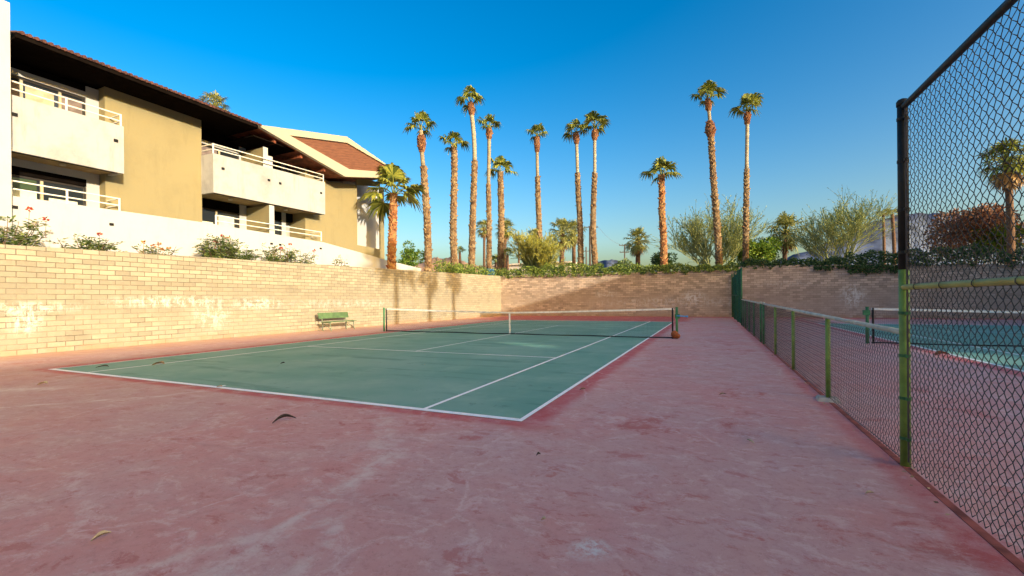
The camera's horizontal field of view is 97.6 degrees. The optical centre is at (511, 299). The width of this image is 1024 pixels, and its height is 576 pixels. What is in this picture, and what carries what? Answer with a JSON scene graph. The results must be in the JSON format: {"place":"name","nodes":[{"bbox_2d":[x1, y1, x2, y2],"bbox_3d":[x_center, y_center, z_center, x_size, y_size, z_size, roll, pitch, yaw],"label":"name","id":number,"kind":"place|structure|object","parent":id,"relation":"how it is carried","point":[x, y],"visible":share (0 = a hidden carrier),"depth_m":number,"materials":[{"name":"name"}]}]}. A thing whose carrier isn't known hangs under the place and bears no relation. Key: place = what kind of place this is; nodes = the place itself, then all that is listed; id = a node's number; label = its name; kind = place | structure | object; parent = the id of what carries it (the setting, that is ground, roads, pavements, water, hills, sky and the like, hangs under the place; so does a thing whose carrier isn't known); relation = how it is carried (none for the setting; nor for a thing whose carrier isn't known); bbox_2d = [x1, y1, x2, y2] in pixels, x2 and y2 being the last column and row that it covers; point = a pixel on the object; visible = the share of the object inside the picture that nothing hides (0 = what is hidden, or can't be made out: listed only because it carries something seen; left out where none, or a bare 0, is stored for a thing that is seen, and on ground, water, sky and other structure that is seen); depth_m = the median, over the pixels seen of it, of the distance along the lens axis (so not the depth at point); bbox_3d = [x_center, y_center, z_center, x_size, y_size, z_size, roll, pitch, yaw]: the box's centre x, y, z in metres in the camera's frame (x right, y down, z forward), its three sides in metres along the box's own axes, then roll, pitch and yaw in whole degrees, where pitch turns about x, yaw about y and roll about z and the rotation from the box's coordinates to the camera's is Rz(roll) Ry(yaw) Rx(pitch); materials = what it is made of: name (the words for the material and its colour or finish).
{"place":"outdoors","nodes":[
{"label":"outdoors","id":0,"kind":"place"},
{"bbox_2d":[415,256,492,274],"bbox_3d":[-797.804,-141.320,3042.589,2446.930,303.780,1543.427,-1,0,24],"label":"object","id":1,"kind":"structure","parent":0,"point":[422,265],"depth_m":2952.75,"materials":[{"name":"green plant"}]},
{"bbox_2d":[0,316,1023,575],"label":"court surround","id":2,"kind":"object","parent":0,"point":[650,458],"visible":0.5,"depth_m":3.60,"materials":[{"name":"red paint"}]},
{"bbox_2d":[91,530,110,540],"bbox_3d":[-2.432,1.390,2.651,0.036,0.035,0.090,-1,0,41],"label":"dry leaf","id":3,"kind":"object","parent":2,"relation":"on","point":[100,533],"visible":1,"depth_m":2.65,"materials":[{"name":"beige plant"}]},
{"bbox_2d":[272,414,295,422],"bbox_3d":[-2.649,1.370,5.209,0.250,0.080,0.062,-1,0,-35],"label":"palm sheath","id":4,"kind":"object","parent":2,"relation":"on","point":[283,415],"visible":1,"depth_m":5.20,"materials":[{"name":"brown plant"}]},
{"bbox_2d":[317,312,356,330],"bbox_3d":[-8.502,1.042,21.912,0.692,0.874,1.900,-1,0,24],"label":"park bench","id":5,"kind":"object","parent":2,"relation":"on","point":[321,316],"visible":0.91,"depth_m":21.93,"materials":[{"name":"green paint"}]},
{"bbox_2d":[49,320,671,420],"bbox_3d":[-0.090,1.395,18.228,10.970,0.001,23.770,-1,0,24],"label":"court","id":6,"kind":"object","parent":2,"relation":"on","point":[409,375],"visible":1,"depth_m":9.70,"materials":[{"name":"green paint"}]},
{"bbox_2d":[50,320,671,420],"bbox_3d":[-0.092,1.391,18.223,10.970,0.001,23.780,-1,0,24],"label":"court line marking","id":7,"kind":"object","parent":6,"relation":"on","point":[499,417],"visible":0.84,"depth_m":7.32,"materials":[{"name":"white paint"}]},
{"bbox_2d":[383,307,687,338],"bbox_3d":[0.027,0.849,18.093,13.218,1.102,0.258,-1,0,24],"label":"tennis net","id":8,"kind":"object","parent":6,"relation":"on","point":[675,334],"visible":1,"depth_m":17.52,"materials":[{"name":"black fabric"}]},
{"bbox_2d":[49,323,993,545],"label":"leaf litter","id":9,"kind":"object","parent":2,"relation":"on","point":[839,412],"visible":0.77,"depth_m":3.62,"materials":[{"name":"brown plant"}]},
{"bbox_2d":[731,268,742,324],"bbox_3d":[13.962,-0.315,27.929,0.094,3.174,10.994,-1,0,24],"label":"chain link fence","id":10,"kind":"object","parent":2,"relation":"on","point":[736,288],"visible":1,"depth_m":26.04,"materials":[{"name":"green metal"}]},
{"bbox_2d":[741,325,1023,573],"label":"fence kerb","id":11,"kind":"structure","parent":2,"relation":"on","point":[1012,558],"depth_m":3.13,"materials":[{"name":"concrete"}]},
{"bbox_2d":[741,299,899,456],"bbox_3d":[7.484,0.659,13.304,0.300,1.343,20.904,-1,0,24],"label":"chain link fence","id":12,"kind":"object","parent":11,"relation":"on","point":[774,345],"visible":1,"depth_m":6.10,"materials":[{"name":"grey metal"}]},
{"bbox_2d":[896,0,1023,557],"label":"chain link fence","id":13,"kind":"object","parent":11,"relation":"on","point":[905,286],"visible":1,"depth_m":2.90,"materials":[{"name":"black metal"}]},
{"bbox_2d":[820,323,1023,371],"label":"court","id":14,"kind":"object","parent":2,"relation":"on","point":[1018,362],"visible":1,"depth_m":14.47,"materials":[{"name":"green paint"}]},
{"bbox_2d":[818,323,1023,371],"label":"court line marking","id":15,"kind":"object","parent":14,"relation":"on","point":[952,342],"visible":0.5,"depth_m":11.93,"materials":[{"name":"white paint"}]},
{"bbox_2d":[862,307,1023,346],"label":"tennis net","id":16,"kind":"object","parent":14,"relation":"on","point":[866,312],"visible":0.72,"depth_m":12.86,"materials":[{"name":"black fabric"}]},
{"bbox_2d":[4,0,1023,270],"label":"sky","id":17,"kind":"structure","parent":0,"point":[830,76],"materials":[{"name":"blue"}]},
{"bbox_2d":[584,213,1023,271],"bbox_3d":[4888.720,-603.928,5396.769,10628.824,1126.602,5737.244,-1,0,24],"label":"mountain range","id":18,"kind":"structure","parent":0,"point":[876,244],"depth_m":5705.30,"materials":[{"name":"stone"}]},
{"label":"ground","id":19,"kind":"structure","parent":0,"visible":0},
{"bbox_2d":[0,244,500,356],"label":"block wall","id":20,"kind":"structure","parent":19,"relation":"on","point":[53,300],"depth_m":16.32,"materials":[{"name":"beige brick"}]},
{"bbox_2d":[501,270,736,316],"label":"block wall","id":21,"kind":"structure","parent":19,"relation":"on","point":[705,293],"depth_m":36.22,"materials":[{"name":"beige brick"}]},
{"bbox_2d":[501,259,739,278],"bbox_3d":[7.914,-2.590,36.766,19.353,1.496,0.886,-1,0,24],"label":"ivy","id":22,"kind":"object","parent":21,"relation":"attached to","point":[618,269],"visible":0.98,"depth_m":36.52,"materials":[{"name":"green plant"}]},
{"bbox_2d":[521,270,606,275],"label":"ivy tendrils","id":23,"kind":"object","parent":22,"relation":"attached to","point":[558,271],"visible":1,"depth_m":38.08,"materials":[{"name":"green plant"}]},
{"bbox_2d":[739,263,1023,318],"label":"block wall","id":24,"kind":"structure","parent":19,"relation":"on","point":[840,292],"depth_m":29.94,"materials":[{"name":"beige brick"}]},
{"bbox_2d":[737,243,1023,275],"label":"ivy","id":25,"kind":"object","parent":24,"relation":"attached to","point":[840,261],"visible":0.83,"depth_m":29.46,"materials":[{"name":"green plant"}]},
{"bbox_3d":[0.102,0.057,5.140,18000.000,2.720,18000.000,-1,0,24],"label":"raised ground","id":26,"kind":"structure","parent":0,"visible":0},
{"bbox_2d":[0,206,50,246],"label":"flowering shrub","id":27,"kind":"object","parent":26,"relation":"on","point":[24,238],"visible":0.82,"depth_m":12.83,"materials":[{"name":"green plant"}]},
{"bbox_2d":[49,232,127,251],"bbox_3d":[-13.519,-1.660,14.307,1.168,1.128,1.765,-1,0,24],"label":"flowering shrub","id":28,"kind":"object","parent":26,"relation":"on","point":[95,246],"visible":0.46,"depth_m":14.29,"materials":[{"name":"green plant"}]},
{"bbox_2d":[132,240,178,254],"bbox_3d":[-12.717,-1.621,16.061,1.248,0.982,1.496,-1,0,24],"label":"flowering shrub","id":29,"kind":"object","parent":26,"relation":"on","point":[151,251],"visible":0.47,"depth_m":15.94,"materials":[{"name":"green plant"}]},
{"bbox_2d":[0,0,385,259],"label":"apartment building","id":30,"kind":"structure","parent":26,"relation":"on","point":[79,129],"depth_m":17.71,"materials":[{"name":"white paint"}]},
{"bbox_2d":[11,75,84,114],"bbox_3d":[-15.762,-6.020,15.081,0.080,2.400,2.180,-1,0,24],"label":"window","id":31,"kind":"structure","parent":30,"relation":"in","point":[13,85],"depth_m":15.12,"materials":[{"name":"clear glass"}]},
{"bbox_2d":[11,174,85,205],"bbox_3d":[-15.737,-3.201,15.081,0.080,1.680,2.180,-1,0,24],"label":"window","id":32,"kind":"structure","parent":30,"relation":"in","point":[17,185],"depth_m":15.13,"materials":[{"name":"clear glass"}]},
{"bbox_2d":[202,143,238,159],"bbox_3d":[-13.775,-5.928,20.802,0.080,2.300,2.250,-1,0,24],"label":"window","id":33,"kind":"structure","parent":30,"relation":"in","point":[205,147],"depth_m":20.92,"materials":[{"name":"brown metal"}]},
{"bbox_2d":[202,207,238,227],"bbox_3d":[-13.752,-3.288,20.802,0.080,1.820,2.250,-1,0,24],"label":"window","id":34,"kind":"structure","parent":30,"relation":"in","point":[208,215],"depth_m":20.97,"materials":[{"name":"brown metal"}]},
{"bbox_2d":[273,163,280,170],"bbox_3d":[-12.778,-5.987,23.067,0.070,2.400,2.000,-1,0,24],"label":"window","id":35,"kind":"structure","parent":30,"relation":"in","point":[274,167],"depth_m":23.76,"materials":[{"name":"brown metal"}]},
{"bbox_2d":[274,220,281,234],"bbox_3d":[-12.754,-3.297,23.067,0.070,1.820,2.000,-1,0,24],"label":"window","id":36,"kind":"structure","parent":30,"relation":"in","point":[276,222],"depth_m":23.78,"materials":[{"name":"brown metal"}]},
{"bbox_2d":[197,90,230,110],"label":"palm tree","id":37,"kind":"object","parent":26,"relation":"on","point":[214,97],"visible":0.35,"depth_m":61.50,"materials":[{"name":"green plant"}]},
{"bbox_2d":[12,196,420,270],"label":"terrace wall","id":38,"kind":"structure","parent":26,"relation":"on","point":[128,229],"depth_m":16.77,"materials":[{"name":"white paint"}]},
{"bbox_2d":[192,233,262,259],"bbox_3d":[-11.722,-1.917,18.493,1.263,1.558,2.839,-1,0,24],"label":"flowering shrub","id":39,"kind":"object","parent":26,"relation":"on","point":[208,251],"visible":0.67,"depth_m":18.21,"materials":[{"name":"green plant"}]},
{"bbox_2d":[257,243,316,263],"bbox_3d":[-10.484,-1.926,21.185,1.213,1.557,3.403,-1,0,24],"label":"flowering shrub","id":40,"kind":"object","parent":26,"relation":"on","point":[289,254],"visible":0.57,"depth_m":20.87,"materials":[{"name":"green plant"}]},
{"bbox_2d":[332,255,349,265],"bbox_3d":[-9.209,-1.760,23.956,0.968,1.195,1.287,-1,0,-12],"label":"flowering shrub","id":41,"kind":"object","parent":26,"relation":"on","point":[339,262],"visible":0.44,"depth_m":23.85,"materials":[{"name":"green plant"}]},
{"bbox_2d":[360,162,426,268],"bbox_3d":[-7.340,-4.705,27.925,4.028,7.238,3.826,-1,0,1],"label":"palm tree","id":42,"kind":"object","parent":26,"relation":"on","point":[392,173],"visible":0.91,"depth_m":27.67,"materials":[{"name":"green leaf"},{"name":"brown bark"}]},
{"bbox_2d":[396,240,424,267],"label":"broadleaf tree","id":43,"kind":"object","parent":26,"relation":"on","point":[407,258],"visible":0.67,"depth_m":44.62,"materials":[{"name":"green plant"}]},
{"bbox_2d":[403,110,437,271],"bbox_3d":[-6.639,-7.399,32.328,2.500,12.613,2.850,-1,0,24],"label":"palm tree","id":44,"kind":"object","parent":26,"relation":"on","point":[421,146],"visible":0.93,"depth_m":32.13,"materials":[{"name":"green plant"}]},
{"bbox_2d":[438,131,471,268],"bbox_3d":[-4.563,-7.314,35.829,2.866,12.409,2.861,-1,0,24],"label":"palm tree","id":45,"kind":"object","parent":26,"relation":"on","point":[453,243],"visible":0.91,"depth_m":35.80,"materials":[{"name":"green plant"}]},
{"bbox_2d":[457,246,465,263],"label":"palm tree","id":46,"kind":"object","parent":26,"relation":"on","point":[461,249],"visible":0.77,"depth_m":47.88,"materials":[{"name":"plant"}]},
{"bbox_2d":[432,259,502,275],"bbox_3d":[-3.235,-2.385,37.160,1.094,1.307,11.300,-1,0,24],"label":"hedge","id":47,"kind":"object","parent":26,"relation":"on","point":[460,269],"visible":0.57,"depth_m":35.28,"materials":[{"name":"green plant"}]},
{"bbox_2d":[455,85,484,272],"bbox_3d":[-3.605,-9.764,38.924,2.888,17.298,3.143,-1,0,24],"label":"palm tree","id":48,"kind":"object","parent":26,"relation":"on","point":[470,91],"visible":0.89,"depth_m":38.80,"materials":[{"name":"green plant"}]},
{"bbox_2d":[476,219,492,268],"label":"palm tree","id":49,"kind":"object","parent":26,"relation":"on","point":[483,229],"visible":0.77,"depth_m":74.81,"materials":[{"name":"green plant"}]},
{"bbox_2d":[475,113,501,268],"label":"palm tree","id":50,"kind":"object","parent":26,"relation":"on","point":[489,133],"visible":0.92,"depth_m":41.93,"materials":[{"name":"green plant"}]},
{"bbox_2d":[485,254,504,268],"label":"palm tree","id":51,"kind":"object","parent":26,"relation":"on","point":[495,258],"visible":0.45,"depth_m":49.85,"materials":[{"name":"plant"}]},
{"bbox_2d":[484,155,518,273],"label":"palm tree","id":52,"kind":"object","parent":26,"relation":"on","point":[500,160],"visible":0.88,"depth_m":43.17,"materials":[{"name":"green plant"}]},
{"bbox_2d":[495,218,515,275],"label":"palm tree","id":53,"kind":"object","parent":26,"relation":"on","point":[508,223],"visible":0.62,"depth_m":64.76,"materials":[{"name":"green plant"}]},
{"bbox_2d":[504,247,515,272],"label":"palm tree","id":54,"kind":"object","parent":26,"relation":"on","point":[508,250],"visible":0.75,"depth_m":51.89,"materials":[{"name":"brown plant"}]},
{"bbox_2d":[492,261,577,275],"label":"house","id":55,"kind":"structure","parent":26,"relation":"on","point":[514,265],"depth_m":76.85,"materials":[{"name":"white glass"}]},
{"bbox_2d":[528,228,542,234],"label":"palm tree","id":56,"kind":"object","parent":26,"relation":"on","point":[535,229],"visible":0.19,"depth_m":61.69,"materials":[{"name":"green plant"}]},
{"bbox_2d":[507,226,566,274],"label":"palo verde tree","id":57,"kind":"object","parent":26,"relation":"on","point":[534,251],"visible":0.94,"depth_m":39.98,"materials":[{"name":"green plant"}]},
{"bbox_2d":[526,123,548,265],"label":"palm tree","id":58,"kind":"object","parent":26,"relation":"on","point":[536,128],"visible":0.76,"depth_m":42.13,"materials":[{"name":"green plant"}]},
{"bbox_2d":[547,218,577,273],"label":"palm tree","id":59,"kind":"object","parent":26,"relation":"on","point":[563,224],"visible":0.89,"depth_m":54.65,"materials":[{"name":"green plant"}]},
{"bbox_2d":[561,119,587,273],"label":"palm tree","id":60,"kind":"object","parent":26,"relation":"on","point":[569,128],"visible":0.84,"depth_m":40.05,"materials":[{"name":"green plant"}]},
{"bbox_2d":[565,219,587,271],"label":"palm tree","id":61,"kind":"object","parent":26,"relation":"on","point":[574,224],"visible":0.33,"depth_m":59.77,"materials":[{"name":"green plant"}]},
{"bbox_2d":[584,226,597,272],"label":"utility pole","id":62,"kind":"object","parent":26,"relation":"on","point":[589,246],"visible":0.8,"depth_m":79.89,"materials":[{"name":"brown wood"}]},
{"bbox_2d":[580,110,611,272],"bbox_3d":[7.286,-8.855,39.175,2.854,15.281,3.372,-1,0,24],"label":"palm tree","id":63,"kind":"object","parent":26,"relation":"on","point":[592,116],"visible":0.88,"depth_m":39.03,"materials":[{"name":"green plant"}]},
{"bbox_2d":[611,258,632,271],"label":"broadleaf tree","id":64,"kind":"object","parent":26,"relation":"on","point":[628,264],"visible":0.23,"depth_m":45.65,"materials":[{"name":"green plant"}]},
{"bbox_2d":[623,226,651,271],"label":"palm tree","id":65,"kind":"object","parent":26,"relation":"on","point":[637,249],"visible":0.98,"depth_m":51.63,"materials":[{"name":"green plant"}]},
{"bbox_2d":[639,156,683,266],"bbox_3d":[12.285,-6.547,36.876,3.677,10.570,3.388,-1,0,24],"label":"palm tree","id":66,"kind":"object","parent":26,"relation":"on","point":[662,162],"visible":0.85,"depth_m":36.65,"materials":[{"name":"leaf"},{"name":"red brown leaf"},{"name":"bark"}]},
{"bbox_2d":[650,252,677,270],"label":"broadleaf tree","id":67,"kind":"object","parent":26,"relation":"on","point":[655,259],"visible":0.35,"depth_m":39.83,"materials":[{"name":"green plant"}]},
{"bbox_2d":[691,80,726,264],"bbox_3d":[15.451,-9.217,35.213,2.990,15.857,3.334,-1,0,24],"label":"palm tree","id":68,"kind":"object","parent":26,"relation":"on","point":[708,86],"visible":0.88,"depth_m":35.20,"materials":[{"name":"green plant"}]},
{"bbox_2d":[643,193,788,266],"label":"palo verde tree","id":69,"kind":"object","parent":26,"relation":"on","point":[731,238],"visible":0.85,"depth_m":42.81,"materials":[{"name":"green plant"}]},
{"bbox_2d":[728,92,763,261],"bbox_3d":[17.999,-8.577,34.414,2.568,14.529,2.849,-1,0,24],"label":"palm tree","id":70,"kind":"object","parent":26,"relation":"on","point":[746,101],"visible":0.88,"depth_m":34.27,"materials":[{"name":"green plant"}]},
{"bbox_2d":[730,236,782,265],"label":"broadleaf tree","id":71,"kind":"object","parent":26,"relation":"on","point":[763,249],"visible":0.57,"depth_m":44.75,"materials":[{"name":"green plant"}]},
{"bbox_2d":[754,236,779,264],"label":"broadleaf tree","id":72,"kind":"object","parent":26,"relation":"on","point":[778,258],"visible":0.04,"depth_m":51.85,"materials":[{"name":"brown plant"}]},
{"bbox_2d":[765,211,807,259],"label":"palm tree","id":73,"kind":"object","parent":26,"relation":"on","point":[786,246],"visible":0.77,"depth_m":49.56,"materials":[{"name":"green plant"}]},
{"bbox_2d":[783,185,910,260],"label":"palo verde tree","id":74,"kind":"object","parent":26,"relation":"on","point":[858,218],"visible":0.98,"depth_m":43.13,"materials":[{"name":"green plant"}]},
{"bbox_2d":[874,207,893,264],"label":"palm tree","id":75,"kind":"object","parent":26,"relation":"on","point":[883,243],"visible":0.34,"depth_m":71.83,"materials":[{"name":"brown plant"}]},
{"bbox_2d":[886,208,897,264],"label":"palm tree","id":76,"kind":"object","parent":26,"relation":"on","point":[893,235],"visible":0.29,"depth_m":75.82,"materials":[{"name":"brown plant"}]},
{"bbox_2d":[921,202,1023,263],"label":"bougainvillea bush","id":77,"kind":"object","parent":26,"relation":"on","point":[986,219],"visible":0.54,"depth_m":44.96,"materials":[{"name":"brown plant"}]},
{"bbox_2d":[967,221,1023,264],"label":"broadleaf tree","id":78,"kind":"object","parent":26,"relation":"on","point":[998,236],"visible":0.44,"depth_m":43.45,"materials":[{"name":"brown plant"}]},
{"bbox_2d":[975,137,1023,260],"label":"palm tree","id":79,"kind":"object","parent":26,"relation":"on","point":[1017,182],"visible":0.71,"depth_m":39.78,"materials":[{"name":"green plant"}]}
]}

